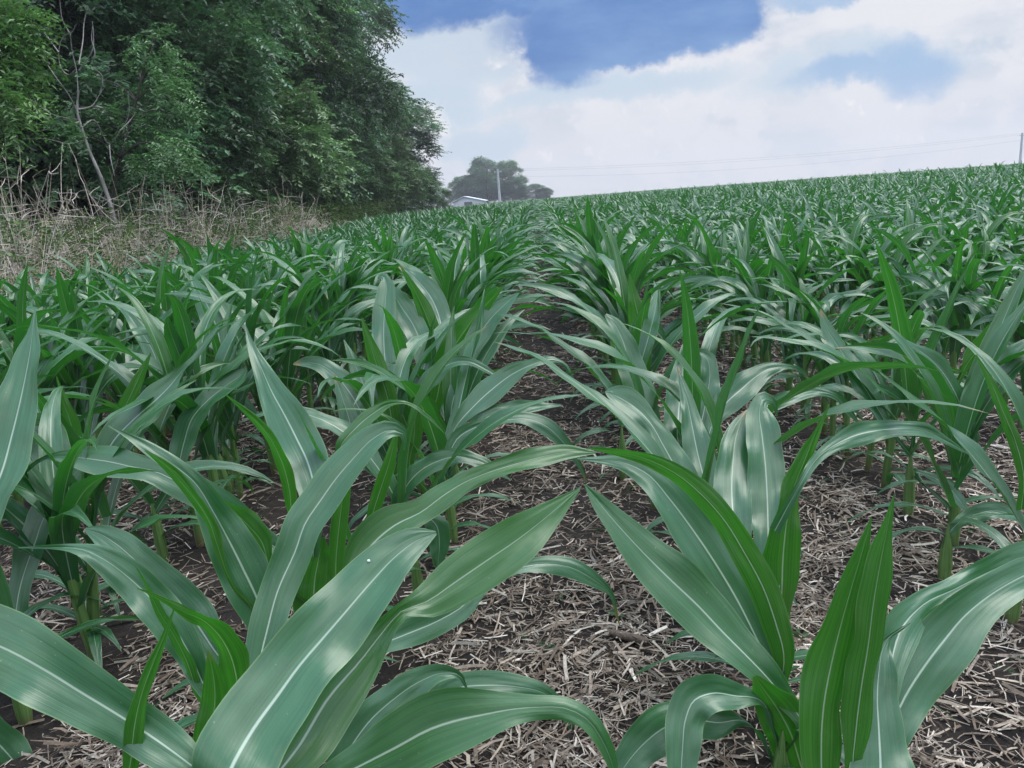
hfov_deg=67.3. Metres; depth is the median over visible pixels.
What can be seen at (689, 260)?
corn plant
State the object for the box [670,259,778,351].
corn plant
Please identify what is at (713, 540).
corn plant
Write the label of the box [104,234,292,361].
corn plant
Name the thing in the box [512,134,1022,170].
power wire
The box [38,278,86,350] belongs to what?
corn plant
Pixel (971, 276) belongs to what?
corn plant
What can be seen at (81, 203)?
edge shrub
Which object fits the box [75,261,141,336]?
corn plant
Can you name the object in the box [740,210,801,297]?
corn plant
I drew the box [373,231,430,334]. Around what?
corn plant
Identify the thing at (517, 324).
corn plant
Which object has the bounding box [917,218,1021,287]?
corn plant
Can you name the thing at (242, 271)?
corn plant
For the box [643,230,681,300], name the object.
corn plant
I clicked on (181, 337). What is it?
corn plant
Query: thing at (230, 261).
corn plant
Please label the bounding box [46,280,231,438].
corn plant
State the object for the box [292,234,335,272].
corn plant
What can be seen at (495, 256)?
corn plant
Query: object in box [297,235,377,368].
corn plant
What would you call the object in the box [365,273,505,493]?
corn plant
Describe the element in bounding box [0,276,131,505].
corn plant
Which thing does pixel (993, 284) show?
corn plant
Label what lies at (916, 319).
corn plant
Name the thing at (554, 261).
corn plant
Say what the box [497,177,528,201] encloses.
distant tree
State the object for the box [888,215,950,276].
corn plant
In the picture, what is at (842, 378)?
corn plant
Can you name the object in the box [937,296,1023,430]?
corn plant
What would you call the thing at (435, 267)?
corn plant
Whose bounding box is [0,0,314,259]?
broadleaf tree
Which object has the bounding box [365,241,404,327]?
corn plant
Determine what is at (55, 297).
corn plant
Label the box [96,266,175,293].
corn plant
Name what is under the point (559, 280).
corn plant
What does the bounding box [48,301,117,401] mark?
corn plant
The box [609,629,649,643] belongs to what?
corn cob
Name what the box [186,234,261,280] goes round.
corn plant
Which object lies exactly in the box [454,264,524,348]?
corn plant
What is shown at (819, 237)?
corn plant
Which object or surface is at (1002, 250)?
corn plant
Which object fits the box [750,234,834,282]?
corn plant
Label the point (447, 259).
corn plant
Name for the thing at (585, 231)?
corn plant
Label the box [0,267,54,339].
corn plant
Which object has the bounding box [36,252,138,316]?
corn plant
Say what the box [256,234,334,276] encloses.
corn plant
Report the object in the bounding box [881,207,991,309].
corn plant
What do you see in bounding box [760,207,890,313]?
corn plant
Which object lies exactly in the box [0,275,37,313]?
corn plant
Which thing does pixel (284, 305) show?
corn plant
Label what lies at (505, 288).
corn plant
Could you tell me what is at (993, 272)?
corn plant
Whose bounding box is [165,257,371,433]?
corn plant
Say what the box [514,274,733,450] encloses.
corn plant
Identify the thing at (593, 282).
corn plant
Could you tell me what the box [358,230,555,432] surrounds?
corn plant
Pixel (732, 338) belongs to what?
corn plant
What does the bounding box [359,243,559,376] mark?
corn plant
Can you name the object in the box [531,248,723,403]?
corn plant
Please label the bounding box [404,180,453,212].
edge shrub
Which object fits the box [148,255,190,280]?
corn plant
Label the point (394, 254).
corn plant
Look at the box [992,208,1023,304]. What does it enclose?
corn plant
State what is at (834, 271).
corn plant
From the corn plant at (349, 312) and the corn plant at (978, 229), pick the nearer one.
the corn plant at (349, 312)
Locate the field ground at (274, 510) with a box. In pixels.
[0,196,1023,767]
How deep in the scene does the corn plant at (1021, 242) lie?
5.06 m
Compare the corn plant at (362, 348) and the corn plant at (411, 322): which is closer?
the corn plant at (411, 322)
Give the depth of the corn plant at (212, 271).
4.36 m
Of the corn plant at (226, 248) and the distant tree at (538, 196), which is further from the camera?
the distant tree at (538, 196)
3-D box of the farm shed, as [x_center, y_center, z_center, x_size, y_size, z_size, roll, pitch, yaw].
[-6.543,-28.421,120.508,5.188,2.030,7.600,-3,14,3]
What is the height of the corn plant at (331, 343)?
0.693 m
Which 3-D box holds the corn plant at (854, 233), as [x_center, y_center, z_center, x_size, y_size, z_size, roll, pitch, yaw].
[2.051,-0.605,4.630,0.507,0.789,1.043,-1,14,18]
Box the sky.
[25,0,1023,222]
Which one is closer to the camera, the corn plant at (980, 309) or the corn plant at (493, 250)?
the corn plant at (980, 309)
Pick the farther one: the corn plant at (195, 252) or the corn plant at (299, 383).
the corn plant at (195, 252)
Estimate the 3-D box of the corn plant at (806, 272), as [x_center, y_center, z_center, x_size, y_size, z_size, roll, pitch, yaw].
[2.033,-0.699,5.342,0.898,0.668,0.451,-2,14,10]
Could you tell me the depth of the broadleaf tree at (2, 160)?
12.95 m
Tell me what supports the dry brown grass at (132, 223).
on the field ground at (274, 510)
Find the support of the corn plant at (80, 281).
on the field ground at (274, 510)
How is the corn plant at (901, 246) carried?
on the field ground at (274, 510)
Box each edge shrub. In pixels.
[6,57,249,256]
[178,88,318,234]
[252,124,385,224]
[327,140,411,215]
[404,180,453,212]
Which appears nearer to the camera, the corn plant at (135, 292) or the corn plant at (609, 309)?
the corn plant at (609, 309)
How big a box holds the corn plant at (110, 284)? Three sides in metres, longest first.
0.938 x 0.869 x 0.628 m
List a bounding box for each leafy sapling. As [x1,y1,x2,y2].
[0,0,70,199]
[25,22,220,249]
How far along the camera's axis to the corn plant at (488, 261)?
4.97 m
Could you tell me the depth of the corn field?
13.69 m
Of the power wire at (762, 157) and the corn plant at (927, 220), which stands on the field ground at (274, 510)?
the corn plant at (927, 220)
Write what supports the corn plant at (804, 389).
on the field ground at (274, 510)
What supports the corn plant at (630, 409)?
on the field ground at (274, 510)
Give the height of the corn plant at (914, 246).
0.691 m
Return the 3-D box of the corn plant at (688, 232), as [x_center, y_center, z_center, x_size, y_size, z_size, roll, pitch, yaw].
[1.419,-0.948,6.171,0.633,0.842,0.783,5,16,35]
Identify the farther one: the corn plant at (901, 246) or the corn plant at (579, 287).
the corn plant at (579, 287)
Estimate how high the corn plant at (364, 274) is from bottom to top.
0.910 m
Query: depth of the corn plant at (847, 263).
4.43 m
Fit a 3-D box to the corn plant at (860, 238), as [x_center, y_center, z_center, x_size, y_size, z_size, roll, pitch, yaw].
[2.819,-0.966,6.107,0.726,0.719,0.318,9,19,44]
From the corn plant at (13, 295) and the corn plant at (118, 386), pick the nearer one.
the corn plant at (118, 386)
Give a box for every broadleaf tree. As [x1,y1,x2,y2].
[0,0,45,215]
[0,0,191,272]
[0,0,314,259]
[0,0,325,230]
[0,71,34,246]
[14,0,367,220]
[209,0,425,223]
[229,0,399,207]
[330,0,421,194]
[334,64,439,213]
[372,79,451,216]
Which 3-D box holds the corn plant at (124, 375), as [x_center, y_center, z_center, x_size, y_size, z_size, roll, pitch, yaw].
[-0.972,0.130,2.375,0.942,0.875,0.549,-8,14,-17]
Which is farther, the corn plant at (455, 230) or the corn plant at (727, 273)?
the corn plant at (455, 230)
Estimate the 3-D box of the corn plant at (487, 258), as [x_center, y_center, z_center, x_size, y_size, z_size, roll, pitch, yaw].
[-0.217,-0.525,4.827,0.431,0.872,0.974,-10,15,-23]
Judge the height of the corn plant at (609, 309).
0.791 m
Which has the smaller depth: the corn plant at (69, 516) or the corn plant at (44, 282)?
the corn plant at (69, 516)
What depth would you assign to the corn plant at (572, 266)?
4.95 m
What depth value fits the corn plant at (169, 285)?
5.30 m
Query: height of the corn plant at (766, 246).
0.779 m
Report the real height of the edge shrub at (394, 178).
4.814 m
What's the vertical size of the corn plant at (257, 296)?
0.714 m
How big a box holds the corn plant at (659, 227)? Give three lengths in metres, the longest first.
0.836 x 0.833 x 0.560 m
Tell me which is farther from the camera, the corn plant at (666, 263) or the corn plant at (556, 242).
the corn plant at (666, 263)
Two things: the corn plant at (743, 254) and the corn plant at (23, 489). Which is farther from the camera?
the corn plant at (743, 254)
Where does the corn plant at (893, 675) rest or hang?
on the field ground at (274, 510)
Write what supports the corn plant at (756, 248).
on the field ground at (274, 510)
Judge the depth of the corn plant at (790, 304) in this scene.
3.41 m
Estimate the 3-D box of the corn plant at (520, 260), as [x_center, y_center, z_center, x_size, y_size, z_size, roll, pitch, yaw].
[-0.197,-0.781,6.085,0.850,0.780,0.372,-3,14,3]
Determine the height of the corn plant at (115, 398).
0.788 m
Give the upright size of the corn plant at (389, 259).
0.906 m
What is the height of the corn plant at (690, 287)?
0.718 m
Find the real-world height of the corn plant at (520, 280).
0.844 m
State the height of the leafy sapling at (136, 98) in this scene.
4.293 m
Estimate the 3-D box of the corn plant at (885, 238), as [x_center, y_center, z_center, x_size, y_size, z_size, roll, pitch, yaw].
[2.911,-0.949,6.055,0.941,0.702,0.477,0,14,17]
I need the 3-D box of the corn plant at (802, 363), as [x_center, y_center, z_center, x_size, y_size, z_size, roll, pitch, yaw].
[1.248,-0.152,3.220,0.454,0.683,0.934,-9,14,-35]
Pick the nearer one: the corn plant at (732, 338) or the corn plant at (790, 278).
the corn plant at (790, 278)
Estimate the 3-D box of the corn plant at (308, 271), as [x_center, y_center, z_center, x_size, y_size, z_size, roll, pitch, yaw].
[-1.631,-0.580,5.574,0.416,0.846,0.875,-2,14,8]
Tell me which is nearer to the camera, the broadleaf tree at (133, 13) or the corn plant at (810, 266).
the corn plant at (810, 266)
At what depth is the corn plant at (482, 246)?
5.21 m
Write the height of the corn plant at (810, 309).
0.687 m
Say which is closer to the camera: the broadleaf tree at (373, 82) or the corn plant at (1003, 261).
the corn plant at (1003, 261)
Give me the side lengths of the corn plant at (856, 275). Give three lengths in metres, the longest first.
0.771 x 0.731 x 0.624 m
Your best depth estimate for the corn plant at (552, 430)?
2.17 m
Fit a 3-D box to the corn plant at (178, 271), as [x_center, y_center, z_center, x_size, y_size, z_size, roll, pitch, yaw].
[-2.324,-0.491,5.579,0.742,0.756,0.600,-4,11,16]
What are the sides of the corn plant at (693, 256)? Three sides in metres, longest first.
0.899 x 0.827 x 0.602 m
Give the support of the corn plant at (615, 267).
on the field ground at (274, 510)
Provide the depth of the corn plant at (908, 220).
5.49 m
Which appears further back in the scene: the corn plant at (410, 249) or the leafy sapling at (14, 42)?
the leafy sapling at (14, 42)
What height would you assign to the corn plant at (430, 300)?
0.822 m
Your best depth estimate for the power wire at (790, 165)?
186.00 m
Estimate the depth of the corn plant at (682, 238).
6.31 m
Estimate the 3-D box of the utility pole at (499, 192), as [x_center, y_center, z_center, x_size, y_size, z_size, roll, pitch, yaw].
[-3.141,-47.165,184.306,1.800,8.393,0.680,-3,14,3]
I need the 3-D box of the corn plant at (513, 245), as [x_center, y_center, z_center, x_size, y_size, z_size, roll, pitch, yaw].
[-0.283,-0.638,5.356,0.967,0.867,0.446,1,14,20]
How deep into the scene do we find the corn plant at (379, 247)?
5.79 m
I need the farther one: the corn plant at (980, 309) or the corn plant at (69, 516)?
the corn plant at (980, 309)
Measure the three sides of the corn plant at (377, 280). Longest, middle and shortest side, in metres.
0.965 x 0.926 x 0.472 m
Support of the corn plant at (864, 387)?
on the field ground at (274, 510)
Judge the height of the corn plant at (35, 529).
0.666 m
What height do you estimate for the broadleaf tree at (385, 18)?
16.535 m
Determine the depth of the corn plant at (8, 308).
3.03 m
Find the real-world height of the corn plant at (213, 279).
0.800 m
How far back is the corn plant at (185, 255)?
5.80 m
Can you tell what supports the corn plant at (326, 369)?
on the field ground at (274, 510)
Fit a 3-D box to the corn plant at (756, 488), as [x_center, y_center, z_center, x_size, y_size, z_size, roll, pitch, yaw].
[0.563,0.334,1.546,0.552,0.641,0.424,-15,17,-37]
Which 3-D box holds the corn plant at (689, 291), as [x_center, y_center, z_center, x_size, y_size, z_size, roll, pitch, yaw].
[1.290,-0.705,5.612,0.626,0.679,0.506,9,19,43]
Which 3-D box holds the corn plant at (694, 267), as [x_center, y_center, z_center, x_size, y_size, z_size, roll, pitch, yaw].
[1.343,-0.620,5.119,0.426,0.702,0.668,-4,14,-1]
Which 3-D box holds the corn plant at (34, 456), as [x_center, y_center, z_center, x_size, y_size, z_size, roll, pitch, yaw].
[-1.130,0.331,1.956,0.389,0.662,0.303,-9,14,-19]
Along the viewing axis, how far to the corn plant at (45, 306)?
4.05 m
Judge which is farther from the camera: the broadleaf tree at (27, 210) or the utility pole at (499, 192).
the utility pole at (499, 192)
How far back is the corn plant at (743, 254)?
4.23 m
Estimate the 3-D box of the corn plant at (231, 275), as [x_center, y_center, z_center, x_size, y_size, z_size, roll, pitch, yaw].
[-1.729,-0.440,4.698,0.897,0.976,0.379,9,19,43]
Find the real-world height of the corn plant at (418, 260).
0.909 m
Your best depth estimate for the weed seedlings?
1.86 m
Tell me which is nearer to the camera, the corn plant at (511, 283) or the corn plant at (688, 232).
the corn plant at (511, 283)
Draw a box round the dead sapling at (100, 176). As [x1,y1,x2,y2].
[21,4,134,258]
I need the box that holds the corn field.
[3,160,1023,341]
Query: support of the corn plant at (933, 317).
on the field ground at (274, 510)
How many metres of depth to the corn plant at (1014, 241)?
5.23 m
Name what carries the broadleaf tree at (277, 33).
on the field ground at (274, 510)
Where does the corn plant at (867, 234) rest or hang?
on the field ground at (274, 510)
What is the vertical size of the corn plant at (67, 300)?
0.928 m
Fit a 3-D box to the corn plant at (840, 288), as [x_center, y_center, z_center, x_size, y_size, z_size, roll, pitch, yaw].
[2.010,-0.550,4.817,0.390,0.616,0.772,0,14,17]
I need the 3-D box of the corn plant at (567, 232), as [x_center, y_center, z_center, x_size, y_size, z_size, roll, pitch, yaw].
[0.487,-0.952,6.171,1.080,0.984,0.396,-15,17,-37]
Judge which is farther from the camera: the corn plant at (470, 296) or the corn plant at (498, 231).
the corn plant at (498, 231)
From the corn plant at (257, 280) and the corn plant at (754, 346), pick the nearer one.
the corn plant at (754, 346)
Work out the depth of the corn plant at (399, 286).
4.81 m
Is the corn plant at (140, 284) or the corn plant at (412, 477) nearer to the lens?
the corn plant at (412, 477)
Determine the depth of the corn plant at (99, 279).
5.89 m
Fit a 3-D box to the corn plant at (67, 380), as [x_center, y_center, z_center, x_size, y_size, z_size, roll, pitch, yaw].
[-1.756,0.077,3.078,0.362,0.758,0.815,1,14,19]
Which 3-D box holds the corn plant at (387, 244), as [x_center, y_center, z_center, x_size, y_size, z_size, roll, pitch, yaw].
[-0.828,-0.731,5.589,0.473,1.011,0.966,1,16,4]
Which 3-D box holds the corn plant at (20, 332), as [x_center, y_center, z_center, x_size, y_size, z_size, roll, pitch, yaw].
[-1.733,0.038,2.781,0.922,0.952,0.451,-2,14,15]
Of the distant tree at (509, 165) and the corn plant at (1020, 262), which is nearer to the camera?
the corn plant at (1020, 262)
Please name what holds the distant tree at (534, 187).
on the field ground at (274, 510)
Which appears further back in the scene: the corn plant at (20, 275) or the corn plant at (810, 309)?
the corn plant at (20, 275)
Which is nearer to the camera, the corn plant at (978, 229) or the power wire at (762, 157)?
the corn plant at (978, 229)
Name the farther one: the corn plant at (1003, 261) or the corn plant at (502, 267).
the corn plant at (502, 267)
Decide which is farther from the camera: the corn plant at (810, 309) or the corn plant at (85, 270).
the corn plant at (85, 270)
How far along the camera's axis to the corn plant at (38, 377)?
2.39 m
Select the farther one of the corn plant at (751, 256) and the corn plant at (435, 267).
the corn plant at (751, 256)
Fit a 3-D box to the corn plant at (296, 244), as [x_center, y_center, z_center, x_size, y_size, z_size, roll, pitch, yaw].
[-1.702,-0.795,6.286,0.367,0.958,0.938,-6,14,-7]
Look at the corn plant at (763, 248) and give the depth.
5.90 m
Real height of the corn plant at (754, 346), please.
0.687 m
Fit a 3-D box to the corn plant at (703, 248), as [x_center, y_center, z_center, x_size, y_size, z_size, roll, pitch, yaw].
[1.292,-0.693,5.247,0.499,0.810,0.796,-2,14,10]
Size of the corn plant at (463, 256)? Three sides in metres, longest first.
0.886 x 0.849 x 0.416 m
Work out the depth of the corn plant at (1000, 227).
5.66 m
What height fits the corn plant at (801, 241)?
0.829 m
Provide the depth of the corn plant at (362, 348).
4.69 m
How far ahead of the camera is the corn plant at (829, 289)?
4.89 m
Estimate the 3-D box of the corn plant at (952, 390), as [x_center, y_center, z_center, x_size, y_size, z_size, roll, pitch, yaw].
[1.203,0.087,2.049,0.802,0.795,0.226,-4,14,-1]
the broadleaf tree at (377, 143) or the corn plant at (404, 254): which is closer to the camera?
the corn plant at (404, 254)
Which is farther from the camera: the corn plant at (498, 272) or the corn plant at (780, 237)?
the corn plant at (780, 237)
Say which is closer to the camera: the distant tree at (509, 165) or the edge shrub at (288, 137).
the edge shrub at (288, 137)
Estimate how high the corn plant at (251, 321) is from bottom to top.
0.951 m
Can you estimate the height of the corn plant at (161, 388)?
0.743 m
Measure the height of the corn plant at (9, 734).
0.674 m
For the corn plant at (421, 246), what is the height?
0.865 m
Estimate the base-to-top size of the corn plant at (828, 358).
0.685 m
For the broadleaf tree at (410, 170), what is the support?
on the field ground at (274, 510)
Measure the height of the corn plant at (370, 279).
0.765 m
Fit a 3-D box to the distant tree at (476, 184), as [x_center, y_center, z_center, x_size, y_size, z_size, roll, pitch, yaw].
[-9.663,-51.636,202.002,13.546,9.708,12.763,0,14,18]
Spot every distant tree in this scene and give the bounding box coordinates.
[444,175,475,206]
[454,170,493,200]
[464,155,509,202]
[483,160,530,201]
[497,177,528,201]
[522,184,553,199]
[535,187,554,198]
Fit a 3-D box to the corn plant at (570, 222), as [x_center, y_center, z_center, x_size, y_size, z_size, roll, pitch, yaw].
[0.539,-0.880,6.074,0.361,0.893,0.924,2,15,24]
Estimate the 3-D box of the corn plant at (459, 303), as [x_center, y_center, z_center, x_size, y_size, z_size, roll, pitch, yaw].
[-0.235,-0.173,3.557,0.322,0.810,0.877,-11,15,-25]
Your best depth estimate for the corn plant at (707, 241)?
4.69 m
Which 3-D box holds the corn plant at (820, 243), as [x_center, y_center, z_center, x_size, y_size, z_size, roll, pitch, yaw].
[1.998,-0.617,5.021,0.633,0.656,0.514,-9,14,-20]
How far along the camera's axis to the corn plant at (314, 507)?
1.35 m
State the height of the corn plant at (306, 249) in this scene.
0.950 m
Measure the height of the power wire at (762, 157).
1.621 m
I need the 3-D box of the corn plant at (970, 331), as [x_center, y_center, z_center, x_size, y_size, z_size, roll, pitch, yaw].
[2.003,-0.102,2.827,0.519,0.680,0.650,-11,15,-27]
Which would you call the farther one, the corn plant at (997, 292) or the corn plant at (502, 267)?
the corn plant at (502, 267)
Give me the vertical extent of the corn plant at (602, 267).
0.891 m
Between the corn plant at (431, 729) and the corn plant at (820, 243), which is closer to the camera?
the corn plant at (431, 729)
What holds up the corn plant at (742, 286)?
on the field ground at (274, 510)
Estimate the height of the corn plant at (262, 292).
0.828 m
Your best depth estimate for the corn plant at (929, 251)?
3.98 m
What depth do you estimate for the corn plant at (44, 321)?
3.80 m
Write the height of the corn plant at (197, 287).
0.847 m
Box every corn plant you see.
[0,262,157,396]
[0,266,149,412]
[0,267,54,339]
[0,267,55,323]
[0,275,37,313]
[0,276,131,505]
[0,288,159,414]
[0,289,278,523]
[0,296,59,383]
[0,301,60,385]
[0,309,139,726]
[0,312,174,451]
[0,323,15,367]
[0,323,92,520]
[0,351,275,666]
[0,361,80,527]
[0,487,580,767]
[0,716,32,764]
[3,386,196,660]
[5,293,165,453]
[5,297,39,319]
[8,293,108,347]
[8,468,138,637]
[10,269,95,335]
[19,420,467,762]
[23,391,109,590]
[25,286,342,547]
[26,399,444,617]
[32,252,137,316]
[32,263,113,314]
[35,353,246,561]
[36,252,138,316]
[38,266,132,439]
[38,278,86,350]
[38,324,219,622]
[39,241,252,436]
[39,259,150,317]
[41,277,190,452]
[42,277,104,392]
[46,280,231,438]
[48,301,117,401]
[50,272,149,361]
[55,289,316,494]
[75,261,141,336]
[84,425,619,729]
[87,300,303,487]
[90,268,135,293]
[95,270,194,333]
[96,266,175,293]
[98,267,159,317]
[99,285,177,318]
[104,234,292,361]
[113,246,364,475]
[118,240,290,322]
[118,294,314,500]
[131,267,185,301]
[137,588,617,767]
[147,227,250,288]
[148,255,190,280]
[151,291,235,369]
[163,238,237,279]
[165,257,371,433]
[169,234,254,356]
[170,267,223,360]
[175,266,189,290]
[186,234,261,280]
[186,261,365,423]
[189,245,321,350]
[208,239,334,342]
[212,283,371,442]
[217,265,244,308]
[219,284,375,408]
[220,250,254,327]
[224,324,595,612]
[229,248,330,291]
[229,253,289,317]
[233,254,289,322]
[238,268,310,329]
[239,326,579,590]
[242,251,416,389]
[244,244,329,298]
[253,303,317,428]
[255,240,351,312]
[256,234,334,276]
[258,269,370,414]
[259,224,353,327]
[259,266,295,311]
[263,243,404,373]
[266,256,374,390]
[281,228,322,271]
[282,227,352,281]
[292,228,330,278]
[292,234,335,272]
[292,239,388,367]
[293,307,494,528]
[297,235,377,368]
[298,286,373,415]
[307,251,426,357]
[320,292,524,506]
[324,236,443,291]
[327,231,402,360]
[327,235,428,292]
[332,397,586,565]
[334,287,574,543]
[344,231,446,297]
[344,237,400,264]
[344,245,411,352]
[345,225,450,265]
[348,243,412,290]
[349,243,547,421]
[350,241,545,380]
[357,254,398,355]
[357,265,560,420]
[357,276,390,359]
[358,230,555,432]
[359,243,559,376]
[360,226,422,261]
[361,264,549,423]
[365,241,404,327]
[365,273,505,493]
[369,230,447,272]
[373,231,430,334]
[380,214,420,286]
[387,287,439,457]
[393,224,527,383]
[393,225,453,267]
[403,225,555,329]
[406,261,520,330]
[410,225,528,333]
[433,230,511,296]
[433,260,520,294]
[439,213,543,313]
[440,243,538,278]
[442,236,502,297]
[443,212,536,296]
[444,235,543,314]
[445,241,522,334]
[446,247,540,359]
[448,235,538,342]
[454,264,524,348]
[456,234,512,354]
[466,216,517,328]
[479,217,510,253]
[479,238,519,349]
[483,249,523,354]
[495,301,809,508]
[496,236,539,317]
[496,304,985,606]
[498,276,684,480]
[501,245,544,331]
[513,268,808,495]
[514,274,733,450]
[519,214,731,401]
[520,216,731,428]
[530,222,693,361]
[531,203,631,322]
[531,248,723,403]
[533,230,582,307]
[534,217,702,363]
[534,218,701,370]
[535,227,629,293]
[539,253,593,336]
[540,251,624,281]
[544,213,629,337]
[547,227,650,389]
[548,217,602,325]
[550,240,629,350]
[555,243,596,354]
[555,259,719,385]
[557,322,938,559]
[562,229,672,368]
[564,195,629,363]
[566,210,619,252]
[574,259,717,435]
[577,447,958,755]
[584,226,655,370]
[584,484,844,767]
[590,231,647,376]
[634,392,967,675]
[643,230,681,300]
[645,216,688,301]
[646,212,721,315]
[648,218,730,312]
[649,211,764,350]
[651,235,749,332]
[652,242,690,299]
[653,229,730,276]
[659,237,765,332]
[660,219,775,328]
[660,240,715,331]
[661,201,733,299]
[661,259,733,355]
[663,220,723,310]
[663,221,734,336]
[667,266,750,356]
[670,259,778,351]
[677,244,734,328]
[682,216,797,369]
[686,234,857,394]
[687,244,794,366]
[691,256,822,368]
[693,253,826,386]
[701,276,873,392]
[711,263,926,420]
[721,241,1023,517]
[727,218,804,270]
[727,225,789,268]
[728,277,947,434]
[734,253,854,414]
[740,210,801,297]
[745,227,879,409]
[749,215,790,300]
[749,238,821,313]
[750,219,825,276]
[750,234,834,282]
[750,290,891,439]
[750,300,1023,580]
[756,223,823,271]
[758,284,946,455]
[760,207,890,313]
[775,211,832,270]
[781,310,967,489]
[782,282,963,471]
[784,225,892,326]
[787,227,837,313]
[790,236,838,318]
[792,223,936,342]
[799,494,1023,767]
[807,245,865,329]
[810,214,891,329]
[817,229,945,342]
[824,236,870,342]
[825,223,947,361]
[826,221,905,288]
[829,217,889,263]
[832,222,926,263]
[832,226,875,255]
[834,236,977,346]
[834,269,1023,546]
[839,253,1020,370]
[852,328,1023,625]
[861,227,997,371]
[867,199,927,263]
[870,209,945,255]
[871,245,990,314]
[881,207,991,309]
[882,238,1006,376]
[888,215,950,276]
[893,222,938,265]
[903,255,1023,389]
[909,223,1023,275]
[911,244,1010,382]
[912,209,979,308]
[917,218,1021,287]
[920,266,1013,376]
[925,211,1023,291]
[926,259,1023,404]
[927,223,1023,295]
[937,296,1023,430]
[939,264,1023,346]
[949,203,1023,289]
[962,241,1022,286]
[962,243,1023,304]
[975,217,998,252]
[985,279,1014,291]
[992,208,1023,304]
[992,215,1023,254]
[993,206,1023,275]
[995,221,1021,276]
[999,218,1023,250]
[1001,241,1023,270]
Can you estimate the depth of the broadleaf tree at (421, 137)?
51.43 m
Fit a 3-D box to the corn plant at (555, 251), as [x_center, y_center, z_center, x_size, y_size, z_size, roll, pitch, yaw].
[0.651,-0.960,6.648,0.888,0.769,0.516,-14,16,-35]
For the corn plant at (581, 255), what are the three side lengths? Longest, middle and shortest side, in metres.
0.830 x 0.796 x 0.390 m
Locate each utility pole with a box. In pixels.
[494,169,501,201]
[1018,133,1023,162]
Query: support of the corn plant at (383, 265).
on the field ground at (274, 510)
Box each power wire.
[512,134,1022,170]
[529,133,1018,168]
[587,142,1004,175]
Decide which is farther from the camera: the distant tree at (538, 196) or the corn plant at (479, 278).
the distant tree at (538, 196)
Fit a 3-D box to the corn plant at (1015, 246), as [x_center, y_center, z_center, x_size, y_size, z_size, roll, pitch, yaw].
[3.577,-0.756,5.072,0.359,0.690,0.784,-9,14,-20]
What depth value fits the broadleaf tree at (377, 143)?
36.27 m
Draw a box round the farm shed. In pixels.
[451,196,487,206]
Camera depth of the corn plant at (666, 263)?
6.56 m
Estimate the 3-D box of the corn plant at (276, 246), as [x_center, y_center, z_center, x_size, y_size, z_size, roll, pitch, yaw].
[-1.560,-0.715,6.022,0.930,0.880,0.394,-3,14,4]
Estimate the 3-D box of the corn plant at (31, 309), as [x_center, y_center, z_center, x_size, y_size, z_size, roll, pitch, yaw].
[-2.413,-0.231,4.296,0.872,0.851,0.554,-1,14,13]
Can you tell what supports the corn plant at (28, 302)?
on the field ground at (274, 510)
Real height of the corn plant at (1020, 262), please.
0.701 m
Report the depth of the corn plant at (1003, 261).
4.35 m
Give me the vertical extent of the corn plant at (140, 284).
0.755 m
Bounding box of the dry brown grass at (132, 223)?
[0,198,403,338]
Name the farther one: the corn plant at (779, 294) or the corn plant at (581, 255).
the corn plant at (581, 255)
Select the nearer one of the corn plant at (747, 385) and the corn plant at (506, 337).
the corn plant at (747, 385)
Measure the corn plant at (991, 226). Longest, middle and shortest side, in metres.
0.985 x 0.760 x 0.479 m
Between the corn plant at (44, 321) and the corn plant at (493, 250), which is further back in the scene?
the corn plant at (493, 250)
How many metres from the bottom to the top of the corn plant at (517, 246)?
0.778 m
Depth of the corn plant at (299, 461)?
1.68 m
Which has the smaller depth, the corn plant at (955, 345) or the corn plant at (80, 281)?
the corn plant at (955, 345)
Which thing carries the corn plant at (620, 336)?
on the field ground at (274, 510)
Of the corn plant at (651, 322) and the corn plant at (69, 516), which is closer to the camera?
the corn plant at (69, 516)
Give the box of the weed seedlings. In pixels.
[167,331,1023,736]
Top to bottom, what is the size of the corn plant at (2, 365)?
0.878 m
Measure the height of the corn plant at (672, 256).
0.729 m
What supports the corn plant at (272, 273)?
on the field ground at (274, 510)
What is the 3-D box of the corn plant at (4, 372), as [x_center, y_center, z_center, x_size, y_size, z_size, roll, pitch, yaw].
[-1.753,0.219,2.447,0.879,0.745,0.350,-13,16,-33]
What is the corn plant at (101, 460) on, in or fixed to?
on the field ground at (274, 510)
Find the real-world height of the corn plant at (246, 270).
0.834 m
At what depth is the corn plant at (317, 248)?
6.63 m
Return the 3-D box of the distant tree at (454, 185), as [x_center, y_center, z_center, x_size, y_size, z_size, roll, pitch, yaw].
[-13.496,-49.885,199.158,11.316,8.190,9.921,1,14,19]
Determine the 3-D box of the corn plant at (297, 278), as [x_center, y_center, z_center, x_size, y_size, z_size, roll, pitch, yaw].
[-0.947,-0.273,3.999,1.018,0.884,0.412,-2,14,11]
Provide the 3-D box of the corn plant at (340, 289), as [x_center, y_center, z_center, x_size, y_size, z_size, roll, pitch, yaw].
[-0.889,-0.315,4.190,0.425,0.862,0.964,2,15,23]
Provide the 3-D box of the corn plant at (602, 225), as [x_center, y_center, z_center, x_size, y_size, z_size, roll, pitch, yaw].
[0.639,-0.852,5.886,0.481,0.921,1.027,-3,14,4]
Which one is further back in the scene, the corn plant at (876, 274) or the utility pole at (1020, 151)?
the utility pole at (1020, 151)
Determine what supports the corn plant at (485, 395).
on the field ground at (274, 510)
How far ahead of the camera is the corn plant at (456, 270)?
3.64 m
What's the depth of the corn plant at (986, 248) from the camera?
4.50 m
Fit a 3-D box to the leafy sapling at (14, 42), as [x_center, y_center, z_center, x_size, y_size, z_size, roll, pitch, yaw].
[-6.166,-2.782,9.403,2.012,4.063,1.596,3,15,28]
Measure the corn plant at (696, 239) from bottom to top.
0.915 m

